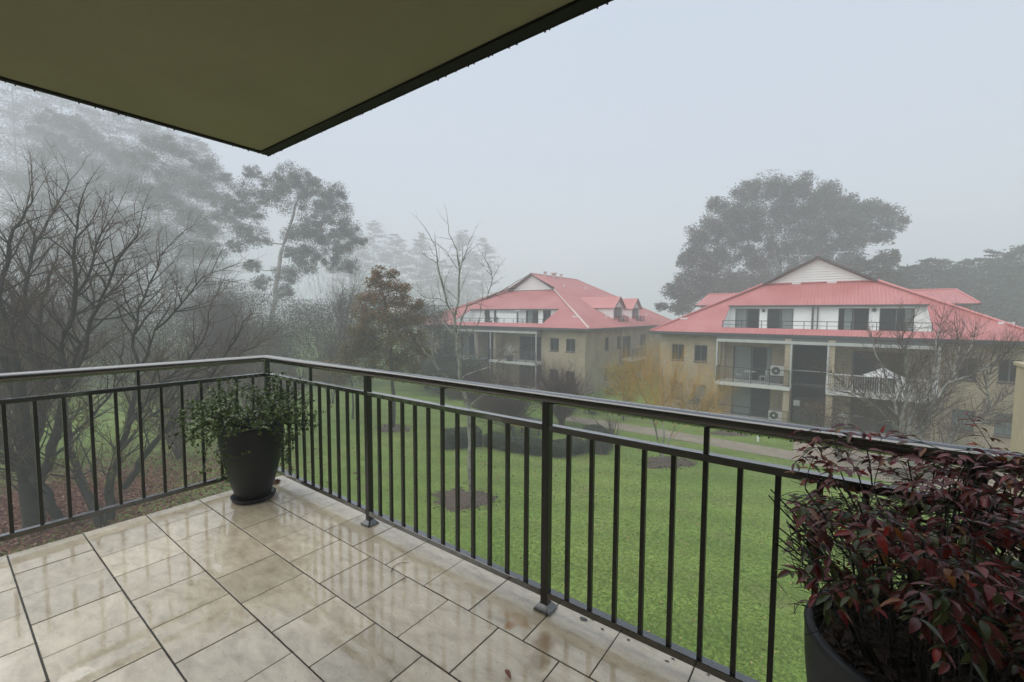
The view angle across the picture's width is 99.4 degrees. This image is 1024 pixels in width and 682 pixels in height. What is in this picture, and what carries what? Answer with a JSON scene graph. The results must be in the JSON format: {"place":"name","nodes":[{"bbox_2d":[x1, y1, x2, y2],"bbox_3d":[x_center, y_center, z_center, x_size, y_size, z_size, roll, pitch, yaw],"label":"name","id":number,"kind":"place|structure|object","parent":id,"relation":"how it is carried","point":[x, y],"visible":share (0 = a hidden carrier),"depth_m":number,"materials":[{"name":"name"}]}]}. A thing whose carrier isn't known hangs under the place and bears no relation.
{"place":"outdoors","nodes":[
{"label":"outdoors","id":0,"kind":"place"},
{"bbox_2d":[4,301,113,392],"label":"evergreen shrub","id":1,"kind":"object","parent":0,"point":[69,343],"visible":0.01,"depth_m":44.45,"materials":[{"name":"green plant"}]},
{"bbox_2d":[0,320,1000,681],"bbox_3d":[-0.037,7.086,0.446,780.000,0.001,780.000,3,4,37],"label":"lawn","id":2,"kind":"structure","parent":0,"point":[558,492],"depth_m":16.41,"materials":[{"name":"green plant"}]},
{"bbox_2d":[0,81,111,311],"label":"conifer","id":3,"kind":"object","parent":2,"relation":"on","point":[17,105],"visible":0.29,"depth_m":101.43,"materials":[{"name":"green plant"}]},
{"bbox_2d":[0,106,146,348],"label":"gum tree","id":4,"kind":"object","parent":2,"relation":"on","point":[67,123],"visible":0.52,"depth_m":81.15,"materials":[{"name":"green plant"}]},
{"bbox_2d":[5,283,149,387],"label":"evergreen shrub","id":5,"kind":"object","parent":2,"relation":"on","point":[95,328],"visible":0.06,"depth_m":43.63,"materials":[{"name":"green plant"}]},
{"bbox_2d":[0,198,156,464],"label":"bare tree","id":6,"kind":"object","parent":2,"relation":"on","point":[2,387],"visible":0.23,"depth_m":19.71,"materials":[{"name":"brown plant"}]},
{"bbox_2d":[0,93,157,310],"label":"conifer","id":7,"kind":"object","parent":2,"relation":"on","point":[60,105],"visible":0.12,"depth_m":107.06,"materials":[{"name":"green plant"}]},
{"bbox_2d":[0,132,187,532],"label":"bare tree","id":8,"kind":"object","parent":2,"relation":"on","point":[23,458],"visible":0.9,"depth_m":13.53,"materials":[{"name":"brown plant"}]},
{"bbox_2d":[8,101,198,338],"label":"conifer","id":9,"kind":"object","parent":2,"relation":"on","point":[113,116],"visible":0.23,"depth_m":103.86,"materials":[{"name":"green plant"}]},
{"bbox_2d":[44,377,171,527],"bbox_3d":[-11.931,3.416,12.685,3.680,4.687,1.402,1,4,8],"label":"leafy sapling","id":10,"kind":"object","parent":2,"relation":"on","point":[106,480],"visible":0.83,"depth_m":12.62,"materials":[{"name":"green plant"}]},
{"bbox_2d":[43,272,219,389],"bbox_3d":[-34.377,-0.885,39.912,12.487,10.654,11.781,3,4,37],"label":"evergreen shrub","id":11,"kind":"object","parent":2,"relation":"on","point":[117,322],"visible":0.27,"depth_m":38.16,"materials":[{"name":"green plant"}]},
{"bbox_2d":[79,116,235,337],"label":"conifer","id":12,"kind":"object","parent":2,"relation":"on","point":[148,128],"visible":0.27,"depth_m":110.99,"materials":[{"name":"green plant"}]},
{"bbox_2d":[0,201,314,526],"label":"bare tree","id":13,"kind":"object","parent":2,"relation":"on","point":[132,414],"visible":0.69,"depth_m":14.68,"materials":[{"name":"brown plant"}]},
{"bbox_2d":[93,304,244,461],"bbox_3d":[-16.121,1.999,20.722,9.224,8.186,6.550,3,4,37],"label":"bare shrub","id":14,"kind":"object","parent":2,"relation":"on","point":[177,452],"visible":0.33,"depth_m":20.83,"materials":[{"name":"brown plant"}]},
{"bbox_2d":[111,130,245,354],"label":"gum tree","id":15,"kind":"object","parent":2,"relation":"on","point":[194,185],"visible":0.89,"depth_m":71.77,"materials":[{"name":"green plant"}]},
{"bbox_2d":[115,288,279,391],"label":"evergreen shrub","id":16,"kind":"object","parent":2,"relation":"on","point":[233,299],"visible":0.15,"depth_m":40.22,"materials":[{"name":"green plant"}]},
{"bbox_2d":[141,136,254,321],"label":"conifer","id":17,"kind":"object","parent":2,"relation":"on","point":[200,146],"visible":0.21,"depth_m":117.59,"materials":[{"name":"green plant"}]},
{"bbox_2d":[0,420,405,556],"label":"leaf litter","id":18,"kind":"object","parent":2,"relation":"on","point":[79,505],"visible":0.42,"depth_m":16.71,"materials":[{"name":"brown plant"}]},
{"bbox_2d":[149,258,292,403],"bbox_3d":[-22.196,-0.647,33.064,10.794,11.141,9.287,3,4,37],"label":"bare tree","id":19,"kind":"object","parent":2,"relation":"on","point":[229,322],"visible":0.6,"depth_m":32.24,"materials":[{"name":"plant"}]},
{"bbox_2d":[154,318,327,442],"bbox_3d":[-14.520,1.907,23.881,8.920,7.291,9.198,3,4,37],"label":"bare shrub","id":20,"kind":"object","parent":2,"relation":"on","point":[260,379],"visible":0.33,"depth_m":23.83,"materials":[{"name":"plant"}]},
{"bbox_2d":[182,278,314,374],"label":"evergreen shrub","id":21,"kind":"object","parent":2,"relation":"on","point":[258,297],"visible":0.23,"depth_m":45.52,"materials":[{"name":"green plant"}]},
{"bbox_2d":[215,159,369,351],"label":"gum tree","id":22,"kind":"object","parent":2,"relation":"on","point":[282,185],"visible":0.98,"depth_m":61.43,"materials":[{"name":"green plant"}]},
{"bbox_2d":[235,309,362,391],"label":"evergreen shrub","id":23,"kind":"object","parent":2,"relation":"on","point":[276,349],"visible":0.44,"depth_m":40.04,"materials":[{"name":"green plant"}]},
{"bbox_2d":[281,235,373,403],"bbox_3d":[-13.976,-1.532,33.586,8.344,12.916,6.484,0,4,-11],"label":"bare tree","id":24,"kind":"object","parent":2,"relation":"on","point":[341,319],"visible":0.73,"depth_m":32.87,"materials":[{"name":"plant"}]},
{"bbox_2d":[306,351,373,418],"bbox_3d":[-11.357,2.951,29.181,4.965,4.540,2.849,0,4,-11],"label":"bushy tree","id":25,"kind":"object","parent":2,"relation":"on","point":[337,376],"visible":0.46,"depth_m":28.93,"materials":[{"name":"green plant"}]},
{"bbox_2d":[282,287,400,369],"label":"evergreen shrub","id":26,"kind":"object","parent":2,"relation":"on","point":[325,311],"visible":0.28,"depth_m":42.43,"materials":[{"name":"green plant"}]},
{"bbox_2d":[321,224,371,325],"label":"conifer","id":27,"kind":"object","parent":2,"relation":"on","point":[352,258],"visible":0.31,"depth_m":192.83,"materials":[{"name":"green plant"}]},
{"bbox_2d":[352,220,398,326],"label":"conifer","id":28,"kind":"object","parent":2,"relation":"on","point":[371,241],"visible":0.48,"depth_m":201.68,"materials":[{"name":"green plant"}]},
{"bbox_2d":[335,265,431,426],"bbox_3d":[-7.868,0.413,26.667,5.619,9.995,3.352,1,4,10],"label":"autumn tree","id":29,"kind":"object","parent":2,"relation":"on","point":[383,317],"visible":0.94,"depth_m":26.33,"materials":[{"name":"brown plant"}]},
{"bbox_2d":[373,424,412,432],"bbox_3d":[-7.302,5.361,26.763,2.697,0.110,2.122,3,4,37],"label":"mulch bed","id":30,"kind":"object","parent":2,"relation":"on","point":[384,428],"visible":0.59,"depth_m":26.53,"materials":[{"name":"brown wood"}]},
{"bbox_2d":[377,233,414,314],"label":"conifer","id":31,"kind":"object","parent":2,"relation":"on","point":[396,243],"visible":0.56,"depth_m":205.47,"materials":[{"name":"green plant"}]},
{"bbox_2d":[400,232,443,314],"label":"conifer","id":32,"kind":"object","parent":2,"relation":"on","point":[426,260],"visible":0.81,"depth_m":197.31,"materials":[{"name":"green plant"}]},
{"bbox_2d":[377,300,468,392],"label":"evergreen shrub","id":33,"kind":"object","parent":2,"relation":"on","point":[439,354],"visible":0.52,"depth_m":40.30,"materials":[{"name":"green plant"}]},
{"bbox_2d":[410,260,472,313],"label":"conifer","id":34,"kind":"object","parent":2,"relation":"on","point":[451,290],"visible":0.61,"depth_m":200.53,"materials":[{"name":"green plant"}]},
{"bbox_2d":[419,353,497,400],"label":"evergreen shrub","id":35,"kind":"object","parent":2,"relation":"on","point":[434,370],"visible":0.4,"depth_m":37.26,"materials":[{"name":"green plant"}]},
{"bbox_2d":[425,487,500,511],"bbox_3d":[-1.906,6.027,16.604,2.860,0.108,2.497,3,4,37],"label":"mulch bed","id":36,"kind":"object","parent":2,"relation":"on","point":[481,497],"visible":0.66,"depth_m":16.47,"materials":[{"name":"brown soil"}]},
{"bbox_2d":[395,202,539,492],"bbox_3d":[-1.401,0.256,17.443,6.054,11.712,4.148,0,4,-8],"label":"bare tree","id":37,"kind":"object","parent":36,"relation":"on","point":[457,349],"visible":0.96,"depth_m":17.16,"materials":[{"name":"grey plant"}]},
{"bbox_2d":[442,229,485,306],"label":"conifer","id":38,"kind":"object","parent":2,"relation":"on","point":[462,236],"visible":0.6,"depth_m":210.85,"materials":[{"name":"green plant"}]},
{"bbox_2d":[444,359,513,410],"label":"bare shrub","id":39,"kind":"object","parent":2,"relation":"on","point":[470,395],"visible":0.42,"depth_m":30.22,"materials":[{"name":"brown plant"}]},
{"bbox_2d":[465,237,505,302],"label":"conifer","id":40,"kind":"object","parent":2,"relation":"on","point":[479,264],"visible":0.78,"depth_m":215.63,"materials":[{"name":"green plant"}]},
{"bbox_2d":[466,362,546,432],"bbox_3d":[-0.327,3.249,25.925,4.917,4.499,5.282,3,4,37],"label":"bare shrub","id":41,"kind":"object","parent":2,"relation":"on","point":[509,406],"visible":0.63,"depth_m":25.59,"materials":[{"name":"brown plant"}]},
{"bbox_2d":[510,415,541,437],"bbox_3d":[0.797,5.032,25.272,1.500,0.990,1.140,3,4,37],"label":"garden table","id":42,"kind":"object","parent":2,"relation":"on","point":[529,418],"visible":0.48,"depth_m":25.26,"materials":[{"name":"grey paint"}]},
{"bbox_2d":[445,424,612,457],"bbox_3d":[1.098,5.212,22.861,9.320,1.076,3.727,0,4,-11],"label":"hedge","id":43,"kind":"object","parent":2,"relation":"on","point":[580,446],"visible":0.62,"depth_m":22.39,"materials":[{"name":"green plant"}]},
{"bbox_2d":[318,416,763,618],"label":"scattered leaves","id":44,"kind":"object","parent":2,"relation":"on","point":[518,471],"visible":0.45,"depth_m":19.95,"materials":[{"name":"brown plant"}]},
{"bbox_2d":[417,271,671,394],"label":"apartment building","id":45,"kind":"structure","parent":2,"relation":"on","point":[577,319],"depth_m":44.63,"materials":[{"name":"beige brick"}]},
{"bbox_2d":[461,334,474,355],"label":"sliding door","id":46,"kind":"structure","parent":45,"relation":"in","point":[467,344],"depth_m":47.64,"materials":[{"name":"grey glass"}]},
{"bbox_2d":[504,345,513,360],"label":"potted plant","id":47,"kind":"object","parent":45,"relation":"on","point":[509,357],"visible":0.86,"depth_m":41.61,"materials":[{"name":"grey paint"}]},
{"bbox_2d":[520,336,539,360],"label":"sliding door","id":48,"kind":"structure","parent":45,"relation":"in","point":[520,336],"depth_m":42.36,"materials":[{"name":"grey"}]},
{"bbox_2d":[526,310,537,322],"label":"sliding door","id":49,"kind":"structure","parent":45,"relation":"in","point":[530,312],"depth_m":45.41,"materials":[{"name":"grey"}]},
{"bbox_2d":[549,338,558,351],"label":"window","id":50,"kind":"structure","parent":45,"relation":"in","point":[550,338],"depth_m":39.74,"materials":[{"name":"grey"}]},
{"bbox_2d":[565,339,574,352],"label":"window","id":51,"kind":"structure","parent":45,"relation":"in","point":[566,339],"depth_m":38.83,"materials":[{"name":"grey"}]},
{"bbox_2d":[522,350,598,425],"bbox_3d":[2.843,2.910,27.190,5.630,5.055,5.676,1,4,13],"label":"bare shrub","id":52,"kind":"object","parent":2,"relation":"on","point":[565,387],"visible":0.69,"depth_m":26.88,"materials":[{"name":"brown plant"}]},
{"bbox_2d":[578,391,607,414],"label":"evergreen shrub","id":53,"kind":"object","parent":2,"relation":"on","point":[593,412],"visible":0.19,"depth_m":30.69,"materials":[{"name":"green plant"}]},
{"bbox_2d":[587,413,623,434],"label":"bare shrub","id":54,"kind":"object","parent":2,"relation":"on","point":[610,427],"visible":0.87,"depth_m":25.61,"materials":[{"name":"brown plant"}]},
{"bbox_2d":[601,363,641,420],"bbox_3d":[7.573,3.380,29.278,3.356,3.871,2.566,3,4,37],"label":"bushy tree","id":55,"kind":"object","parent":2,"relation":"on","point":[615,386],"visible":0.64,"depth_m":29.15,"materials":[{"name":"green plant"}]},
{"bbox_2d":[299,389,992,677],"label":"scattered leaves","id":56,"kind":"object","parent":2,"relation":"on","point":[619,536],"visible":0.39,"depth_m":15.17,"materials":[{"name":"brown plant"}]},
{"bbox_2d":[639,455,695,469],"bbox_3d":[7.458,5.803,20.878,3.073,0.112,1.979,-1,4,-18],"label":"mulch bed","id":57,"kind":"object","parent":2,"relation":"on","point":[656,462],"visible":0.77,"depth_m":20.70,"materials":[{"name":"brown soil"}]},
{"bbox_2d":[592,334,741,457],"bbox_3d":[7.898,2.506,20.775,7.222,6.165,4.381,0,4,-3],"label":"golden tree","id":58,"kind":"object","parent":57,"relation":"on","point":[653,389],"visible":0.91,"depth_m":20.93,"materials":[{"name":"yellow plant"}]},
{"bbox_2d":[674,390,721,411],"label":"evergreen shrub","id":59,"kind":"object","parent":2,"relation":"on","point":[701,402],"visible":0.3,"depth_m":29.83,"materials":[{"name":"green plant"}]},
{"bbox_2d":[710,430,749,436],"bbox_3d":[13.377,5.490,26.190,3.259,0.112,1.670,-1,4,-15],"label":"mulch bed","id":60,"kind":"object","parent":2,"relation":"on","point":[722,433],"visible":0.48,"depth_m":25.84,"materials":[{"name":"brown soil"}]},
{"bbox_2d":[654,169,911,315],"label":"gum tree","id":61,"kind":"object","parent":2,"relation":"on","point":[856,214],"visible":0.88,"depth_m":70.79,"materials":[{"name":"green plant"}]},
{"bbox_2d":[792,396,838,426],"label":"evergreen shrub","id":62,"kind":"object","parent":2,"relation":"on","point":[811,417],"visible":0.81,"depth_m":27.86,"materials":[{"name":"green plant"}]},
{"bbox_2d":[649,255,1023,450],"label":"apartment building","id":63,"kind":"structure","parent":2,"relation":"on","point":[788,319],"depth_m":29.39,"materials":[{"name":"beige brick"}]},
{"bbox_2d":[671,382,682,399],"bbox_3d":[12.427,3.747,32.663,0.961,1.248,0.295,3,4,37],"label":"window","id":64,"kind":"structure","parent":63,"relation":"in","point":[672,382],"depth_m":32.72,"materials":[{"name":"grey"}]},
{"bbox_2d":[671,344,683,361],"bbox_3d":[12.407,0.871,32.436,0.961,1.278,0.180,3,4,37],"label":"window","id":65,"kind":"structure","parent":63,"relation":"in","point":[672,344],"depth_m":32.49,"materials":[{"name":"grey"}]},
{"bbox_2d":[693,384,705,402],"bbox_3d":[13.710,3.814,31.709,0.946,1.248,0.295,3,4,37],"label":"window","id":66,"kind":"structure","parent":63,"relation":"in","point":[701,386],"depth_m":31.74,"materials":[{"name":"grey"}]},
{"bbox_2d":[693,345,707,362],"bbox_3d":[13.691,0.938,31.482,0.946,1.278,0.180,3,4,37],"label":"window","id":67,"kind":"structure","parent":63,"relation":"in","point":[697,361],"depth_m":31.54,"materials":[{"name":"grey"}]},
{"bbox_2d":[735,309,759,327],"bbox_3d":[17.598,-1.610,32.461,1.601,1.617,0.175,3,4,37],"label":"sliding door","id":68,"kind":"structure","parent":63,"relation":"in","point":[740,314],"depth_m":32.74,"materials":[{"name":"grey"}]},
{"bbox_2d":[731,386,770,417],"bbox_3d":[16.777,4.205,30.519,2.396,2.146,0.175,3,4,37],"label":"sliding door","id":69,"kind":"structure","parent":63,"relation":"in","point":[743,397],"depth_m":30.91,"materials":[{"name":"grey"}]},
{"bbox_2d":[732,345,772,380],"bbox_3d":[16.791,1.540,30.352,2.396,2.366,0.175,3,4,37],"label":"sliding door","id":70,"kind":"structure","parent":63,"relation":"in","point":[742,353],"depth_m":30.67,"materials":[{"name":"grey glass"}]},
{"bbox_2d":[768,409,781,421],"bbox_3d":[17.658,4.986,29.075,0.840,0.719,0.340,3,4,37],"label":"air conditioner","id":71,"kind":"object","parent":63,"relation":"on","point":[777,415],"visible":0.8,"depth_m":28.95,"materials":[{"name":"grey metal"}]},
{"bbox_2d":[770,376,782,383],"bbox_3d":[17.751,2.590,29.032,0.800,0.448,0.450,3,4,37],"label":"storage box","id":72,"kind":"object","parent":63,"relation":"on","point":[775,381],"visible":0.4,"depth_m":28.88,"materials":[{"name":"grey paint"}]},
{"bbox_2d":[770,365,783,376],"bbox_3d":[17.763,2.005,29.008,0.840,0.719,0.340,3,4,37],"label":"air conditioner","id":73,"kind":"object","parent":72,"relation":"on","point":[774,371],"visible":0.77,"depth_m":28.91,"materials":[{"name":"grey metal"}]},
{"bbox_2d":[767,309,793,328],"bbox_3d":[19.283,-1.519,31.210,1.610,1.610,0.175,3,4,37],"label":"sliding door","id":74,"kind":"structure","parent":63,"relation":"in","point":[787,314],"depth_m":31.03,"materials":[{"name":"grey"}]},
{"bbox_2d":[834,412,850,429],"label":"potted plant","id":75,"kind":"object","parent":63,"relation":"on","point":[848,426],"visible":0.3,"depth_m":25.93,"materials":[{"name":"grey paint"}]},
{"bbox_2d":[838,308,868,329],"bbox_3d":[22.591,-1.357,28.752,1.588,1.630,0.175,3,4,37],"label":"sliding door","id":76,"kind":"structure","parent":63,"relation":"in","point":[848,311],"depth_m":28.95,"materials":[{"name":"grey"}]},
{"bbox_2d":[849,399,901,434],"bbox_3d":[22.117,4.487,26.482,2.396,2.146,0.060,3,4,37],"label":"sliding door","id":77,"kind":"structure","parent":63,"relation":"in","point":[875,399],"depth_m":26.48,"materials":[{"name":"grey"}]},
{"bbox_2d":[851,351,904,391],"bbox_3d":[22.131,1.822,26.314,2.396,2.366,0.060,3,4,37],"label":"sliding door","id":78,"kind":"structure","parent":63,"relation":"in","point":[853,351],"depth_m":26.43,"materials":[{"name":"grey"}]},
{"bbox_2d":[863,368,902,393],"bbox_3d":[21.543,2.299,25.220,1.900,1.550,1.200,3,4,37],"label":"parasol","id":79,"kind":"object","parent":63,"relation":"on","point":[879,372],"visible":0.54,"depth_m":25.07,"materials":[{"name":"white fabric"}]},
{"bbox_2d":[879,308,914,330],"bbox_3d":[24.309,-1.264,27.477,1.656,1.622,0.175,3,4,37],"label":"sliding door","id":80,"kind":"structure","parent":63,"relation":"in","point":[907,310],"depth_m":27.19,"materials":[{"name":"grey"}]},
{"bbox_2d":[894,378,909,395],"bbox_3d":[22.252,2.631,24.772,0.600,0.950,0.600,3,4,37],"label":"covered seat","id":81,"kind":"object","parent":63,"relation":"on","point":[903,381],"visible":0.2,"depth_m":24.59,"materials":[{"name":"white fabric"}]},
{"bbox_2d":[951,409,973,434],"bbox_3d":[24.543,4.367,23.663,0.920,1.268,0.295,3,4,37],"label":"window","id":82,"kind":"structure","parent":63,"relation":"in","point":[960,411],"depth_m":23.78,"materials":[{"name":"grey glass"}]},
{"bbox_2d":[957,358,977,381],"bbox_3d":[24.554,1.542,23.416,0.797,1.278,0.180,3,4,37],"label":"window","id":83,"kind":"structure","parent":63,"relation":"in","point":[970,380],"depth_m":23.39,"materials":[{"name":"grey"}]},
{"bbox_2d":[993,413,1012,438],"bbox_3d":[25.810,4.433,22.722,0.860,1.268,0.295,3,4,37],"label":"window","id":84,"kind":"structure","parent":63,"relation":"in","point":[1000,431],"depth_m":22.80,"materials":[{"name":"grey glass"}]},
{"bbox_2d":[997,359,1021,384],"bbox_3d":[25.788,1.606,22.500,0.875,1.278,0.180,3,4,37],"label":"window","id":85,"kind":"structure","parent":63,"relation":"in","point":[1008,382],"depth_m":22.54,"materials":[{"name":"grey"}]},
{"bbox_2d":[843,248,914,287],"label":"gum tree","id":86,"kind":"object","parent":2,"relation":"on","point":[886,272],"visible":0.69,"depth_m":57.16,"materials":[{"name":"green plant"}]},
{"bbox_2d":[875,467,939,481],"bbox_3d":[17.967,5.932,19.475,4.389,0.123,1.844,-1,4,-22],"label":"mulch bed","id":87,"kind":"object","parent":2,"relation":"on","point":[925,475],"visible":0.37,"depth_m":19.22,"materials":[{"name":"brown soil"}]},
{"bbox_2d":[799,295,1023,468],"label":"bare tree","id":88,"kind":"object","parent":87,"relation":"on","point":[927,413],"visible":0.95,"depth_m":20.04,"materials":[{"name":"grey plant"}]},
{"bbox_2d":[895,264,949,288],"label":"conifer","id":89,"kind":"object","parent":2,"relation":"on","point":[915,271],"visible":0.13,"depth_m":64.26,"materials":[{"name":"green plant"}]},
{"bbox_2d":[907,257,996,312],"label":"conifer","id":90,"kind":"object","parent":2,"relation":"on","point":[937,266],"visible":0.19,"depth_m":66.05,"materials":[{"name":"green plant"}]},
{"bbox_2d":[914,266,1020,318],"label":"conifer","id":91,"kind":"object","parent":2,"relation":"on","point":[976,289],"visible":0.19,"depth_m":64.10,"materials":[{"name":"green plant"}]},
{"bbox_2d":[945,257,1023,318],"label":"conifer","id":92,"kind":"object","parent":2,"relation":"on","point":[966,262],"visible":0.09,"depth_m":68.77,"materials":[{"name":"green plant"}]},
{"bbox_2d":[965,248,1023,325],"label":"conifer","id":93,"kind":"object","parent":2,"relation":"on","point":[1007,263],"visible":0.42,"depth_m":64.78,"materials":[{"name":"green plant"}]},
{"bbox_2d":[979,244,1023,326],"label":"conifer","id":94,"kind":"object","parent":2,"relation":"on","point":[1015,270],"visible":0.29,"depth_m":64.39,"materials":[{"name":"green plant"}]},
{"bbox_2d":[1003,361,1023,603],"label":"rendered pier","id":95,"kind":"structure","parent":2,"relation":"on","point":[1017,439],"depth_m":8.66,"materials":[{"name":"beige paint"}]},
{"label":"house wall","id":96,"kind":"structure","parent":2,"relation":"on","visible":0},
{"bbox_2d":[0,0,612,156],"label":"roof overhang","id":97,"kind":"object","parent":96,"relation":"on","point":[268,77],"visible":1,"depth_m":1.76,"materials":[{"name":"beige paint"}]},
{"bbox_2d":[0,476,724,681],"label":"balcony floor","id":98,"kind":"structure","parent":96,"relation":"attached to","point":[290,580],"depth_m":2.18,"materials":[{"name":"tile"}]},
{"bbox_2d":[217,417,283,504],"bbox_3d":[-2.090,0.960,3.499,0.468,0.612,0.468,3,4,37],"label":"planter","id":99,"kind":"object","parent":98,"relation":"on","point":[252,478],"visible":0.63,"depth_m":3.35,"materials":[{"name":"plastic"}]},
{"bbox_2d":[166,359,331,486],"bbox_3d":[-2.065,0.615,3.457,0.981,0.910,1.052,3,4,37],"label":"jade bush","id":100,"kind":"object","parent":99,"relation":"in","point":[268,415],"visible":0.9,"depth_m":3.32,"materials":[{"name":"green plant"}]},
{"bbox_2d":[505,669,510,678],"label":"fallen leaf","id":101,"kind":"object","parent":98,"relation":"on","point":[508,672],"visible":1,"depth_m":1.80,"materials":[{"name":"brown plant"}]},
{"bbox_2d":[0,355,1023,681],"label":"balustrade","id":102,"kind":"object","parent":98,"relation":"on","point":[672,415],"visible":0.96,"depth_m":2.27,"materials":[{"name":"black metal"}]},
{"bbox_2d":[804,587,1023,681],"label":"planter","id":103,"kind":"object","parent":98,"relation":"on","point":[830,656],"visible":0.35,"depth_m":1.15,"materials":[{"name":"plastic"}]},
{"bbox_2d":[768,412,1023,681],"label":"nandina","id":104,"kind":"object","parent":103,"relation":"in","point":[961,605],"visible":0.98,"depth_m":1.03,"materials":[{"name":"red plant"}]},
{"bbox_2d":[0,0,1023,321],"label":"sky","id":105,"kind":"structure","parent":0,"point":[584,149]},
{"bbox_2d":[565,416,998,496],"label":"path","id":106,"kind":"structure","parent":0,"point":[764,450],"depth_m":23.61,"materials":[{"name":"grey concrete"}]},
{"bbox_2d":[794,441,1007,492],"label":"patio","id":107,"kind":"structure","parent":0,"point":[797,445],"depth_m":21.69,"materials":[{"name":"grey concrete"}]},
{"bbox_2d":[814,397,884,460],"bbox_3d":[16.216,4.250,21.052,3.746,3.286,3.317,3,4,37],"label":"bare shrub","id":108,"kind":"object","parent":107,"relation":"on","point":[834,448],"visible":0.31,"depth_m":21.23,"materials":[{"name":"brown plant"}]}
]}

